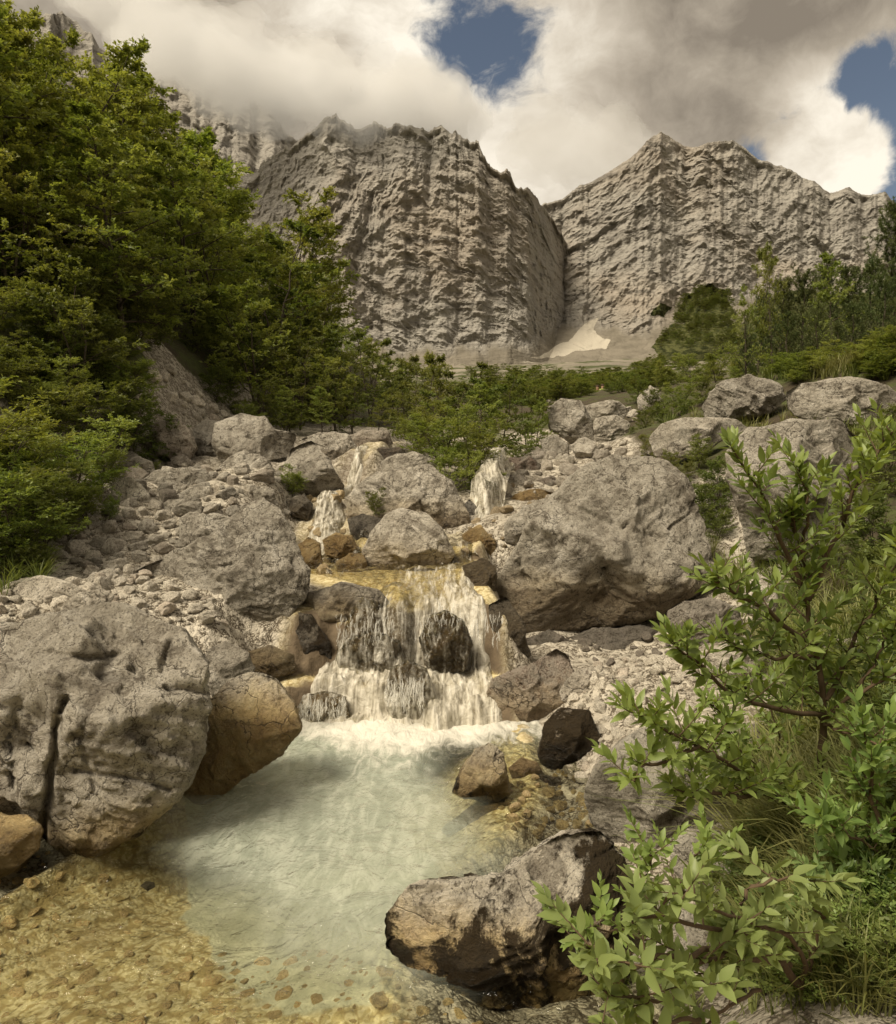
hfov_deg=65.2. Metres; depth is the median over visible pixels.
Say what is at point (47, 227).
shrub
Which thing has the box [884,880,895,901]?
plant
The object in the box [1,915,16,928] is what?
river rock
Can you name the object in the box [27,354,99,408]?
shrub
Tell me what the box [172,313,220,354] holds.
shrub
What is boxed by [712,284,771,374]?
broadleaf tree
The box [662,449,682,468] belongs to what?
shrub
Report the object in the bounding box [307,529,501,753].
cascade water
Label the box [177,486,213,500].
boulder
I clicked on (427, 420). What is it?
leafy bush
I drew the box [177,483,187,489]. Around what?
rubble stone
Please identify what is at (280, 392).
broadleaf tree
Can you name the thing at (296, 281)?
broadleaf tree
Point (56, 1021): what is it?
river rock
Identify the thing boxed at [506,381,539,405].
dwarf pine
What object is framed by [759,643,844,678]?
plant
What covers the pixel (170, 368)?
rock fragment
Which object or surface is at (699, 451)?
shrub
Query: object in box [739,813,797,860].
plant
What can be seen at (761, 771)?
long grass
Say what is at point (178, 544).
cobble
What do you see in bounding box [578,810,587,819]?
pebble
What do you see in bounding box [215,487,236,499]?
rubble stone
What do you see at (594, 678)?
pebble
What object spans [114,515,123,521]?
cobble
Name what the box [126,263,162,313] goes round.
shrub
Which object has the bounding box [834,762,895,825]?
plant
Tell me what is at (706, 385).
shrub
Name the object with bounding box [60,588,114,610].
boulder
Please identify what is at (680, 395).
shrub
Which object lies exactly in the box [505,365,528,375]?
dwarf pine
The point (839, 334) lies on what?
mountain pine
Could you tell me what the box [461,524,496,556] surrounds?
boulder
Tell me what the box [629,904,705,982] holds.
boulder
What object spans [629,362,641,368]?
dwarf pine
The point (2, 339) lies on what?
shrub
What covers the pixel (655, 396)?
shrub
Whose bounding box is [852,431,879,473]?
shrub
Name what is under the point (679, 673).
pebble
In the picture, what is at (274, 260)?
broadleaf tree
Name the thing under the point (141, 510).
cobble
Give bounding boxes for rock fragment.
[147,369,162,382]
[159,370,169,381]
[164,363,177,375]
[167,391,178,403]
[179,391,193,401]
[180,401,187,408]
[191,395,205,406]
[192,412,201,421]
[195,390,203,397]
[196,408,205,416]
[208,403,218,412]
[210,414,219,420]
[220,410,229,417]
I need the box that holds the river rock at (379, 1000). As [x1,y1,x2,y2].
[369,991,388,1009]
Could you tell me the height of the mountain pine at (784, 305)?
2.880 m
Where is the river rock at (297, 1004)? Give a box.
[294,1001,300,1007]
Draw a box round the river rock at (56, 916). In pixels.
[52,913,59,919]
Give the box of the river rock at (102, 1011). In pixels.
[97,1009,106,1014]
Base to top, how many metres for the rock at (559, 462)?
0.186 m
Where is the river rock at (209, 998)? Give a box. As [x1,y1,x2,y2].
[204,995,214,1001]
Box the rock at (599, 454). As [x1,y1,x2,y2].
[592,449,610,459]
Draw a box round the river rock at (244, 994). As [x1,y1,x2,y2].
[239,988,254,997]
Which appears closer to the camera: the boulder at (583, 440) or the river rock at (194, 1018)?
the river rock at (194, 1018)
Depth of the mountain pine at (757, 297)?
18.70 m
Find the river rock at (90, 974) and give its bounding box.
[78,968,97,983]
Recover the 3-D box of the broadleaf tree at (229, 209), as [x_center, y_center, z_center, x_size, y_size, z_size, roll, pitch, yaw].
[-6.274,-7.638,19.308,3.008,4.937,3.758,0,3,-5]
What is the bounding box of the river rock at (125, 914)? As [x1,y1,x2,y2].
[119,910,128,917]
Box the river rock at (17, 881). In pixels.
[12,877,24,884]
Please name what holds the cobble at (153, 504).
on the ground at (260, 926)
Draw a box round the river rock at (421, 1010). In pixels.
[416,1005,429,1015]
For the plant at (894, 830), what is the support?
on the ground at (260, 926)
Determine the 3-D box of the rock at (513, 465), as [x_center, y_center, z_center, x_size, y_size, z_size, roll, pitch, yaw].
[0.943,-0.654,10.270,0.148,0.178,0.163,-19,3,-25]
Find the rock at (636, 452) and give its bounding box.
[633,450,639,455]
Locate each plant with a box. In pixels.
[531,829,864,1023]
[537,802,744,959]
[696,853,749,910]
[701,875,758,931]
[706,942,755,989]
[715,955,751,991]
[716,838,780,905]
[725,876,757,915]
[730,858,784,911]
[732,799,768,832]
[734,834,791,883]
[736,965,794,996]
[737,881,762,914]
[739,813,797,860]
[741,818,812,861]
[748,709,814,737]
[751,739,826,770]
[753,859,822,879]
[754,928,828,998]
[758,353,796,374]
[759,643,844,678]
[760,756,805,800]
[764,681,814,706]
[764,706,808,719]
[764,911,850,987]
[765,940,852,1004]
[770,355,803,377]
[770,866,794,893]
[772,613,820,651]
[776,350,814,376]
[776,777,821,814]
[778,679,852,710]
[779,714,847,757]
[779,770,882,839]
[781,873,867,920]
[782,367,814,383]
[789,771,848,832]
[790,685,847,719]
[790,918,861,974]
[791,888,884,920]
[792,351,837,374]
[793,686,869,732]
[794,890,894,964]
[800,828,834,862]
[804,338,843,359]
[807,902,895,993]
[809,719,873,748]
[809,721,837,734]
[813,921,880,978]
[822,826,890,875]
[823,640,876,671]
[823,780,872,837]
[827,655,886,687]
[828,842,895,912]
[828,886,894,966]
[829,841,875,888]
[831,697,882,726]
[832,638,895,696]
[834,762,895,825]
[838,343,864,355]
[839,337,872,354]
[845,359,867,372]
[845,802,895,843]
[846,678,895,710]
[847,601,894,642]
[848,733,890,753]
[849,351,873,366]
[849,637,895,662]
[850,335,895,354]
[856,325,895,347]
[856,340,895,360]
[856,350,895,375]
[857,342,895,372]
[857,357,895,380]
[857,896,895,973]
[858,685,894,739]
[860,360,895,378]
[860,745,884,772]
[861,889,895,956]
[865,334,888,346]
[866,682,895,702]
[866,820,895,872]
[867,890,895,929]
[868,821,895,865]
[873,712,895,738]
[873,895,895,917]
[875,766,895,800]
[877,885,895,925]
[880,325,895,348]
[880,640,895,664]
[880,778,895,801]
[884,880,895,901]
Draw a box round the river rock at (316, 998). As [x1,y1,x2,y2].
[311,993,322,1004]
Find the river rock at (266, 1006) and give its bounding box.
[262,1004,270,1008]
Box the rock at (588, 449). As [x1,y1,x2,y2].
[572,442,598,457]
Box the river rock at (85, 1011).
[79,1009,89,1014]
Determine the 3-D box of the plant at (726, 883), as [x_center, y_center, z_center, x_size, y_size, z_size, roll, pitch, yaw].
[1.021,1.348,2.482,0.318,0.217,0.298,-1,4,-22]
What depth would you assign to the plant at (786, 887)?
2.22 m
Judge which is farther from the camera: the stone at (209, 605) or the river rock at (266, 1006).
the stone at (209, 605)
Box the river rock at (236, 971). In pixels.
[230,968,240,975]
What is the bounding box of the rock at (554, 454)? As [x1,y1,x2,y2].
[543,451,557,459]
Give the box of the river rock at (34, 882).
[23,877,39,887]
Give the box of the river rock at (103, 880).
[97,873,108,882]
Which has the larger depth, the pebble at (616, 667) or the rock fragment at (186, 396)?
the rock fragment at (186, 396)
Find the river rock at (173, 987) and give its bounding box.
[165,981,179,991]
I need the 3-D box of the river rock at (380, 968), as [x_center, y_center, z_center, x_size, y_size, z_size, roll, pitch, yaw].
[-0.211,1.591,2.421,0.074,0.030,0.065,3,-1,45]
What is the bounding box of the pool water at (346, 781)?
[0,715,697,1023]
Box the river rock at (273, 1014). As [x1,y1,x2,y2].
[268,1010,282,1018]
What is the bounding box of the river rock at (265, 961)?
[254,956,270,965]
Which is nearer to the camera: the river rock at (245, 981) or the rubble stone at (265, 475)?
the river rock at (245, 981)
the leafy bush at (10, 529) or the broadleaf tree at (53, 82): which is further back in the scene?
the broadleaf tree at (53, 82)
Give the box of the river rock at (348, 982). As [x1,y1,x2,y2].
[344,979,353,985]
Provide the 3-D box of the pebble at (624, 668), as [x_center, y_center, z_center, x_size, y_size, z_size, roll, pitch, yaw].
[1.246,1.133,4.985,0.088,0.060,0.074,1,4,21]
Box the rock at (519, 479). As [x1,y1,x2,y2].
[513,475,526,484]
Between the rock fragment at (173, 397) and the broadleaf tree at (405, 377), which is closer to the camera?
the rock fragment at (173, 397)
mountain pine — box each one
[733,332,757,373]
[734,290,782,375]
[753,309,815,363]
[764,275,804,364]
[769,263,843,357]
[787,300,849,356]
[799,261,862,359]
[821,263,886,359]
[822,321,852,358]
[828,300,881,357]
[835,255,895,347]
[846,271,895,343]
[858,195,895,337]
[858,222,895,328]
[874,297,895,342]
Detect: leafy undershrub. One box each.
[676,639,804,784]
[750,805,895,921]
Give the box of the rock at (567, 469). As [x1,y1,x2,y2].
[559,463,579,475]
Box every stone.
[0,589,11,595]
[0,594,7,602]
[0,602,6,613]
[0,618,14,621]
[8,595,21,603]
[19,601,37,617]
[43,595,51,602]
[49,595,69,611]
[64,576,79,584]
[83,582,101,590]
[95,573,106,577]
[113,576,127,585]
[123,564,134,573]
[123,585,135,594]
[124,451,137,459]
[124,466,148,478]
[127,578,134,583]
[130,574,138,579]
[130,597,145,608]
[132,446,144,456]
[135,479,146,487]
[135,575,149,583]
[138,569,152,576]
[138,581,159,591]
[142,436,153,450]
[146,591,157,598]
[148,491,156,496]
[154,579,161,583]
[157,483,172,491]
[157,601,176,615]
[159,488,178,501]
[161,591,180,602]
[163,580,179,590]
[172,501,202,515]
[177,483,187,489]
[181,588,199,599]
[187,482,210,488]
[187,603,204,612]
[191,497,200,501]
[195,479,204,483]
[197,610,217,624]
[201,465,212,472]
[203,497,210,501]
[204,601,215,609]
[207,597,216,602]
[209,471,218,478]
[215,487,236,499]
[216,472,230,481]
[221,619,228,626]
[225,505,239,516]
[227,475,238,484]
[228,496,237,504]
[234,462,249,474]
[236,488,243,493]
[246,484,258,494]
[249,469,274,483]
[263,464,271,469]
[274,476,280,482]
[276,461,285,470]
[284,509,290,515]
[313,527,323,536]
[316,563,331,574]
[329,494,341,502]
[336,490,344,498]
[461,548,469,554]
[471,517,480,523]
[490,506,499,514]
[499,505,513,513]
[577,638,592,645]
[581,646,589,651]
[592,644,599,649]
[606,657,615,665]
[636,650,643,656]
[640,631,652,641]
[652,650,662,654]
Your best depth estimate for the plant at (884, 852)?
2.10 m
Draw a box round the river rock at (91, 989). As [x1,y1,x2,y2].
[83,986,99,995]
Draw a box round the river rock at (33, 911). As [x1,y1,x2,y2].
[28,907,41,916]
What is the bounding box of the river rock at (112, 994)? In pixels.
[107,991,116,997]
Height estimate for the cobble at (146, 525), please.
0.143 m
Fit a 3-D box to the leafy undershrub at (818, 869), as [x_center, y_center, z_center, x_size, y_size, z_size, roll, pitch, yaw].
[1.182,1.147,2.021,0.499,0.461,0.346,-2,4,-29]
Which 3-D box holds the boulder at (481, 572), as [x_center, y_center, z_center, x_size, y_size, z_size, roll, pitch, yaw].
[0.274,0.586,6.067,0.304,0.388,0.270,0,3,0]
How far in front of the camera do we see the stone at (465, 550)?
6.96 m
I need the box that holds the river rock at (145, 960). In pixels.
[135,958,147,965]
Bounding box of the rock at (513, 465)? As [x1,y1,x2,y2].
[507,462,514,470]
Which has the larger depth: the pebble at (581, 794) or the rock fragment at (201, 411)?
the rock fragment at (201, 411)
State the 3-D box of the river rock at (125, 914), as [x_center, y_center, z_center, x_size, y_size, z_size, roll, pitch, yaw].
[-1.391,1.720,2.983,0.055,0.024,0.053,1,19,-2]
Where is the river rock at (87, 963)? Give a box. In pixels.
[81,961,92,967]
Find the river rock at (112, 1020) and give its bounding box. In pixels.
[110,1014,122,1022]
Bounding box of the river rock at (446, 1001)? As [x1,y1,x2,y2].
[442,998,453,1005]
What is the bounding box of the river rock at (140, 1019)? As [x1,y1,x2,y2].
[125,1013,145,1023]
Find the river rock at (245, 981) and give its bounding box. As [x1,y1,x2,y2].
[240,978,248,983]
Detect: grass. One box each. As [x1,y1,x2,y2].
[0,490,895,1023]
[592,698,868,883]
[647,330,895,438]
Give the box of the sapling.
[763,680,895,899]
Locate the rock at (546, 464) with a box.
[541,459,552,469]
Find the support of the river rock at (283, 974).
on the ground at (260, 926)
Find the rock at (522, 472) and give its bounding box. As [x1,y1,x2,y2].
[515,469,528,475]
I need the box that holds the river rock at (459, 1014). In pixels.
[454,1007,466,1019]
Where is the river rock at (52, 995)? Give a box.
[42,991,58,999]
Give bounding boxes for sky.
[2,0,895,204]
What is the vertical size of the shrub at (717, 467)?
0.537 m
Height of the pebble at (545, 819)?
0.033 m
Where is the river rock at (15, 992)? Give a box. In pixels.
[8,986,24,996]
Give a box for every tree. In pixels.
[0,0,78,167]
[0,3,60,202]
[0,4,54,141]
[0,18,103,242]
[0,24,100,180]
[0,27,47,175]
[0,77,62,231]
[0,106,164,311]
[0,145,107,310]
[2,255,149,412]
[6,19,73,88]
[12,119,162,293]
[13,34,163,226]
[19,98,203,343]
[21,44,65,121]
[27,34,68,113]
[57,55,217,269]
[63,69,184,256]
[73,100,184,185]
[80,179,149,271]
[83,62,230,290]
[112,221,217,333]
[114,138,260,347]
[143,126,267,283]
[153,180,268,337]
[178,131,296,315]
[179,145,275,301]
[191,277,306,413]
[197,250,260,331]
[210,218,356,376]
[222,181,255,228]
[227,216,257,253]
[232,186,356,322]
[239,224,288,295]
[241,374,283,426]
[251,327,340,424]
[257,261,327,343]
[258,346,336,429]
[259,201,356,353]
[259,319,343,421]
[261,240,315,315]
[261,329,295,386]
[271,385,304,431]
[289,310,350,417]
[299,255,360,347]
[301,386,337,431]
[306,353,360,431]
[312,323,381,420]
[315,319,350,376]
[315,350,353,417]
[317,320,361,356]
[324,374,375,433]
[329,329,398,423]
[339,326,370,371]
[353,336,396,385]
[367,388,394,430]
[370,358,419,423]
[375,355,404,392]
[383,353,458,447]
[386,357,418,396]
[387,376,417,435]
[411,350,465,439]
[419,386,483,467]
[427,361,507,465]
[460,382,508,465]
[464,373,535,462]
[504,378,558,453]
[524,396,552,447]
[670,318,680,326]
[682,337,694,348]
[685,305,693,314]
[692,288,702,297]
[698,337,709,345]
[700,303,709,311]
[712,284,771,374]
[750,241,792,371]
[803,251,864,352]
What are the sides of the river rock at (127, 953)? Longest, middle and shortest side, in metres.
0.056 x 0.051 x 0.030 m
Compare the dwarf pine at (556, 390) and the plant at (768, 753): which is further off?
the dwarf pine at (556, 390)
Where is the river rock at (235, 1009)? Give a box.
[228,1006,238,1012]
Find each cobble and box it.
[50,547,68,558]
[55,535,66,542]
[64,539,86,553]
[70,557,81,563]
[76,533,86,539]
[80,560,94,568]
[83,565,100,575]
[84,550,100,560]
[85,514,102,526]
[87,573,95,581]
[88,498,100,507]
[88,536,106,547]
[91,557,102,564]
[93,576,111,589]
[99,568,118,578]
[100,538,123,554]
[101,508,112,514]
[102,519,116,533]
[102,558,127,569]
[111,494,122,502]
[113,552,124,558]
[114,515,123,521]
[117,538,126,545]
[120,498,138,507]
[121,507,135,518]
[123,523,136,530]
[123,531,144,541]
[128,541,147,551]
[131,550,148,562]
[135,564,144,569]
[137,506,146,515]
[138,518,157,533]
[145,534,163,544]
[147,499,163,509]
[153,542,174,554]
[153,556,162,561]
[154,510,171,519]
[162,519,176,527]
[163,532,171,538]
[169,539,175,543]
[175,527,179,535]
[175,540,184,547]
[203,502,218,513]
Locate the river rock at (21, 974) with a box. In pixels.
[12,968,27,979]
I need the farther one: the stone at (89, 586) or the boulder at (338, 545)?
the boulder at (338, 545)
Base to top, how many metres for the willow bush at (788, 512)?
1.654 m
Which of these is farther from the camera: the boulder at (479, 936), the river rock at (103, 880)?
the river rock at (103, 880)
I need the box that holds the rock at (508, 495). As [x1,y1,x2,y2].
[505,493,511,497]
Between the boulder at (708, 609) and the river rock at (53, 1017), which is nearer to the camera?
the river rock at (53, 1017)
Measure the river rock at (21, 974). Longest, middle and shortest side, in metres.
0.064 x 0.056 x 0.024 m
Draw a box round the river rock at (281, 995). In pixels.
[275,985,292,1000]
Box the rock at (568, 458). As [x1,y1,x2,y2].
[560,453,573,463]
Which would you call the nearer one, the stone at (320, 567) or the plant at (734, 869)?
the plant at (734, 869)
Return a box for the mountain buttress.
[227,113,568,367]
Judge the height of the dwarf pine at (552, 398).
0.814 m
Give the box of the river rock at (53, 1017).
[47,1012,57,1019]
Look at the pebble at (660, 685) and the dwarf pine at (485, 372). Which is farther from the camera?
the dwarf pine at (485, 372)
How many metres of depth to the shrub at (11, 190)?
9.63 m
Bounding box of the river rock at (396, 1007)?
[391,1003,400,1011]
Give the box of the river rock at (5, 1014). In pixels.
[0,1012,9,1017]
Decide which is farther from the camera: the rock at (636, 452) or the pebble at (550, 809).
the rock at (636, 452)
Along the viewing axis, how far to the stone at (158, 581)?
5.19 m
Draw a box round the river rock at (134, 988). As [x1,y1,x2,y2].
[127,985,140,990]
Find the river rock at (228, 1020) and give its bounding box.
[220,1017,236,1023]
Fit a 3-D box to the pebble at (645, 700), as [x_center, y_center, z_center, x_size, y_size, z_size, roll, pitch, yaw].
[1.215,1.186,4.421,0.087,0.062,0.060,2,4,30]
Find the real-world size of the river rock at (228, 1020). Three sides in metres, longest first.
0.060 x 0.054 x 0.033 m
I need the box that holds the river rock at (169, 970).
[161,967,173,975]
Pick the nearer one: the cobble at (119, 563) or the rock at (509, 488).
the cobble at (119, 563)
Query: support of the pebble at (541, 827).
on the ground at (260, 926)
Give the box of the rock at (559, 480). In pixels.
[555,475,566,486]
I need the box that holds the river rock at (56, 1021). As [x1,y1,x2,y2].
[52,1020,63,1023]
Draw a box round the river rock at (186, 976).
[175,970,193,980]
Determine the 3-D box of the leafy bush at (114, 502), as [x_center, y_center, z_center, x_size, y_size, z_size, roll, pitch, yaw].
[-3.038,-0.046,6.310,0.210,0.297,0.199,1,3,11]
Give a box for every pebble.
[506,813,519,822]
[507,802,520,812]
[514,821,521,827]
[517,796,525,804]
[521,790,530,797]
[521,809,531,818]
[531,774,539,780]
[532,829,542,838]
[538,824,544,830]
[541,816,547,823]
[542,786,554,797]
[546,805,554,812]
[553,800,566,810]
[555,789,562,795]
[555,819,568,829]
[563,764,574,773]
[567,692,578,704]
[568,772,573,780]
[572,818,582,828]
[574,771,588,783]
[575,791,583,801]
[577,704,583,708]
[578,798,584,806]
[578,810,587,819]
[581,760,589,771]
[585,820,592,827]
[589,671,598,685]
[592,700,605,713]
[593,661,602,667]
[594,665,602,671]
[594,697,601,702]
[597,725,605,734]
[598,682,606,689]
[603,716,610,722]
[610,721,619,726]
[611,727,625,739]
[612,663,620,671]
[616,708,625,714]
[617,667,628,673]
[618,670,628,675]
[623,717,636,727]
[627,680,634,686]
[629,657,635,662]
[635,674,643,681]
[635,696,647,704]
[636,686,646,692]
[642,673,649,677]
[643,657,657,665]
[648,663,663,675]
[650,654,662,659]
[654,683,665,690]
[662,657,673,665]
[663,665,669,671]
[665,707,676,716]
[670,688,679,695]
[671,664,678,669]
[671,677,681,683]
[675,670,687,677]
[675,685,682,690]
[679,714,683,726]
[684,702,696,711]
[691,696,699,703]
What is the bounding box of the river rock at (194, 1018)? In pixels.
[191,1015,197,1022]
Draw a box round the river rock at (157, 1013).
[154,1010,160,1016]
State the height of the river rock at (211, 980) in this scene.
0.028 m
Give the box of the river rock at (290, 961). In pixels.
[283,955,297,965]
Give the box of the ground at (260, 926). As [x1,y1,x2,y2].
[0,214,895,1023]
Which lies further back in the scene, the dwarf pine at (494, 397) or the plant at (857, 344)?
the dwarf pine at (494, 397)
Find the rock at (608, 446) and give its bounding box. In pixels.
[604,444,611,449]
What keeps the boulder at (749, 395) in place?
on the ground at (260, 926)
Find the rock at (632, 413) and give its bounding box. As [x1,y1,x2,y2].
[626,409,638,416]
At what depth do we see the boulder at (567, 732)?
4.10 m
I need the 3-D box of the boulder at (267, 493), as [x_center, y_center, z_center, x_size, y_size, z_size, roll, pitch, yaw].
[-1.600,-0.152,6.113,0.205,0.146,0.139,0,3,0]
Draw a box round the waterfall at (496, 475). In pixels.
[469,447,512,563]
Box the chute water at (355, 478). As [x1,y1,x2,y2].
[308,444,368,554]
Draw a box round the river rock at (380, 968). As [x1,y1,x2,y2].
[376,965,394,976]
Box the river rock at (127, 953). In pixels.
[123,950,133,957]
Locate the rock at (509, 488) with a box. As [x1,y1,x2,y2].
[497,482,513,493]
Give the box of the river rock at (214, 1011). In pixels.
[209,1006,224,1014]
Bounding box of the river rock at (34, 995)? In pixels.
[31,991,39,998]
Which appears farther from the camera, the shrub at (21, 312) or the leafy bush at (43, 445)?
the shrub at (21, 312)
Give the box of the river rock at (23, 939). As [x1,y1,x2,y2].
[18,936,27,944]
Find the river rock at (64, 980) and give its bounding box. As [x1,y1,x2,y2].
[50,977,67,984]
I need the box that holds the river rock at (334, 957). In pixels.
[329,955,338,962]
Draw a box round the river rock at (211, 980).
[202,974,224,986]
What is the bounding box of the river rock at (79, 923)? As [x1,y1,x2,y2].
[76,920,89,926]
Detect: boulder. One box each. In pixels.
[0,575,88,602]
[0,602,212,857]
[0,812,43,877]
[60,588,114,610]
[111,477,151,501]
[118,456,154,473]
[134,497,310,620]
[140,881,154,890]
[144,467,211,489]
[149,418,197,459]
[162,498,186,510]
[170,454,192,467]
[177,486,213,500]
[178,512,229,546]
[183,672,302,804]
[192,419,217,456]
[205,641,254,696]
[212,413,295,463]
[219,449,275,471]
[248,645,296,677]
[253,486,275,500]
[281,440,343,496]
[286,494,312,520]
[295,612,331,658]
[298,537,322,568]
[298,693,349,721]
[302,432,356,459]
[303,581,389,622]
[322,532,358,558]
[336,553,369,571]
[338,632,403,680]
[345,464,470,528]
[347,513,380,539]
[349,430,392,446]
[362,508,454,570]
[377,447,405,458]
[379,451,435,471]
[384,828,640,1009]
[386,662,433,717]
[420,612,471,677]
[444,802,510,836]
[452,743,509,804]
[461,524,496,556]
[462,558,496,591]
[464,500,477,515]
[482,649,573,722]
[488,597,530,657]
[496,454,713,632]
[497,456,540,471]
[504,498,546,544]
[508,757,542,778]
[511,489,552,500]
[521,446,545,459]
[526,629,571,645]
[537,475,555,485]
[537,707,601,768]
[538,774,560,786]
[540,434,569,453]
[547,398,593,443]
[559,666,600,701]
[569,437,595,450]
[569,625,657,649]
[584,727,735,847]
[585,400,628,420]
[592,415,630,442]
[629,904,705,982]
[637,385,664,412]
[649,417,746,457]
[667,597,743,646]
[668,828,733,884]
[702,374,786,420]
[702,640,782,687]
[702,923,736,984]
[725,418,867,560]
[731,723,769,747]
[744,573,777,619]
[786,376,895,426]
[810,634,891,669]
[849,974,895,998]
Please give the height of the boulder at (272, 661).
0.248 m
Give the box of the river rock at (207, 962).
[203,960,212,966]
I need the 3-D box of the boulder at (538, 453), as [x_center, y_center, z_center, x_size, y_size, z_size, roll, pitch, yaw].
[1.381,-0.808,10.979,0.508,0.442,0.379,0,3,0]
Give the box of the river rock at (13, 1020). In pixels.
[2,1017,19,1023]
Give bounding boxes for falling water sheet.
[297,691,350,719]
[336,630,404,681]
[383,659,434,719]
[419,610,472,677]
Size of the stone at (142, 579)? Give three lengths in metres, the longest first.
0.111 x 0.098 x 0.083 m
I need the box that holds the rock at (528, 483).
[523,480,532,487]
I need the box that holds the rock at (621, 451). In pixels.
[614,447,626,455]
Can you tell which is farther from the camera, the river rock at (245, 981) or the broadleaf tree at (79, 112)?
the broadleaf tree at (79, 112)
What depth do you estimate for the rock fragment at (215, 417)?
11.27 m
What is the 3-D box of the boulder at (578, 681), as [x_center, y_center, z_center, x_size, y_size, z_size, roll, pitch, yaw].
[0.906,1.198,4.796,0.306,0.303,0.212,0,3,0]
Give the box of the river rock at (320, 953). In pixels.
[316,949,327,956]
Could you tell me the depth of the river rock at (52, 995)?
2.44 m
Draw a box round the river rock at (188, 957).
[182,954,192,961]
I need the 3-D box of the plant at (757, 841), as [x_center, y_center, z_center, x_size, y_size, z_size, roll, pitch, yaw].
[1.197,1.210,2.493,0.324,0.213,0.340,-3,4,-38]
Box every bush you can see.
[0,374,78,510]
[0,407,75,496]
[0,442,115,524]
[0,455,91,569]
[0,483,44,555]
[0,500,64,568]
[0,535,47,576]
[2,375,63,424]
[12,481,86,549]
[18,551,53,576]
[26,412,140,501]
[61,469,111,528]
[61,506,85,539]
[81,432,135,492]
[101,491,121,519]
[227,399,244,414]
[231,401,267,416]
[262,397,307,431]
[394,399,445,448]
[397,402,479,471]
[423,442,487,491]
[436,412,512,480]
[466,471,505,497]
[500,440,535,457]
[587,397,895,812]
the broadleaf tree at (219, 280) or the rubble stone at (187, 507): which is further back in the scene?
the broadleaf tree at (219, 280)
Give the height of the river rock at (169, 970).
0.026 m
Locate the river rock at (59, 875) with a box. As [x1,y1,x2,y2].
[55,872,65,880]
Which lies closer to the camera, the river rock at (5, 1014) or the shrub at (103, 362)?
the river rock at (5, 1014)
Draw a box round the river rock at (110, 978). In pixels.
[105,976,116,981]
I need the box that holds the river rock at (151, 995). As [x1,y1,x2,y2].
[147,993,155,999]
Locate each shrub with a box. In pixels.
[0,163,33,232]
[0,203,62,279]
[0,217,41,286]
[0,258,19,292]
[0,276,46,329]
[0,293,44,338]
[0,328,27,358]
[0,340,52,399]
[0,345,42,382]
[1,383,93,446]
[6,271,102,354]
[16,376,75,422]
[19,328,88,378]
[20,261,54,289]
[25,351,51,374]
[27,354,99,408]
[29,212,91,259]
[35,305,67,340]
[43,297,83,339]
[47,245,138,332]
[53,229,131,291]
[56,382,133,450]
[61,337,116,386]
[73,303,126,356]
[77,292,114,325]
[84,270,128,318]
[86,351,163,401]
[90,248,188,347]
[96,389,169,460]
[98,372,157,434]
[104,325,155,361]
[105,358,159,392]
[115,292,152,330]
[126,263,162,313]
[140,408,197,462]
[144,266,182,314]
[146,288,183,325]
[161,252,208,283]
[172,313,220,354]
[175,276,216,324]
[184,294,256,362]
[198,272,239,309]
[198,359,234,403]
[199,326,260,384]
[205,315,275,367]
[218,361,244,398]
[222,286,263,330]
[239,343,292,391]
[247,293,278,337]
[252,334,270,368]
[255,396,279,422]
[264,320,297,358]
[274,462,308,493]
[300,370,338,418]
[303,377,351,417]
[365,487,385,515]
[531,385,550,403]
[577,381,593,395]
[602,381,618,393]
[621,372,651,401]
[631,405,655,429]
[638,431,655,457]
[640,385,671,415]
[652,359,677,386]
[653,399,685,423]
[657,374,703,415]
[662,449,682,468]
[671,352,706,382]
[671,456,696,477]
[677,392,702,415]
[682,432,716,469]
[687,477,732,528]
[689,372,723,402]
[695,452,732,503]
[696,347,736,382]
[701,500,736,539]
[725,355,748,376]
[726,365,741,378]
[825,522,895,603]
[828,478,895,563]
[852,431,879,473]
[861,436,895,493]
[861,546,894,601]
[880,402,895,437]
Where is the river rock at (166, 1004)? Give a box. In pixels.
[162,999,172,1008]
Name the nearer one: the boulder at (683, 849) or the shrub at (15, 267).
the boulder at (683, 849)
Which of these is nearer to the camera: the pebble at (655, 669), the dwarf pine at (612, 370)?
the pebble at (655, 669)
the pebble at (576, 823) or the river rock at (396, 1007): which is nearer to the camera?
the river rock at (396, 1007)
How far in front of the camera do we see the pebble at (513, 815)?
3.44 m
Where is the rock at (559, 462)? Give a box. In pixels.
[553,459,569,464]
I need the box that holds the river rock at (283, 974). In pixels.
[276,969,288,980]
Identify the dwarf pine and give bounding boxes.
[397,359,421,375]
[415,369,443,385]
[442,376,467,388]
[461,395,476,402]
[465,366,479,374]
[479,368,494,377]
[481,365,503,379]
[481,389,511,407]
[486,380,504,387]
[486,389,510,404]
[487,363,499,373]
[499,367,520,379]
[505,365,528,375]
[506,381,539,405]
[507,370,536,380]
[512,373,534,381]
[519,370,542,377]
[526,366,545,375]
[540,378,577,399]
[540,379,570,399]
[541,370,564,379]
[543,380,576,400]
[547,367,565,378]
[560,379,591,393]
[563,375,599,398]
[564,378,595,397]
[566,373,584,379]
[572,373,597,381]
[599,368,621,376]
[604,371,637,391]
[624,368,665,388]
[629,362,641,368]
[632,358,656,369]
[638,360,658,367]
[644,366,677,386]
[647,365,680,384]
[657,358,671,366]
[670,356,684,368]
[673,375,687,382]
[693,363,717,375]
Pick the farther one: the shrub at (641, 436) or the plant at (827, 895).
the shrub at (641, 436)
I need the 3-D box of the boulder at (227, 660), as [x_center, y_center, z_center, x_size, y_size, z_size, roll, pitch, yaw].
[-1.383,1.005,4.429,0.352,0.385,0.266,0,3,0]

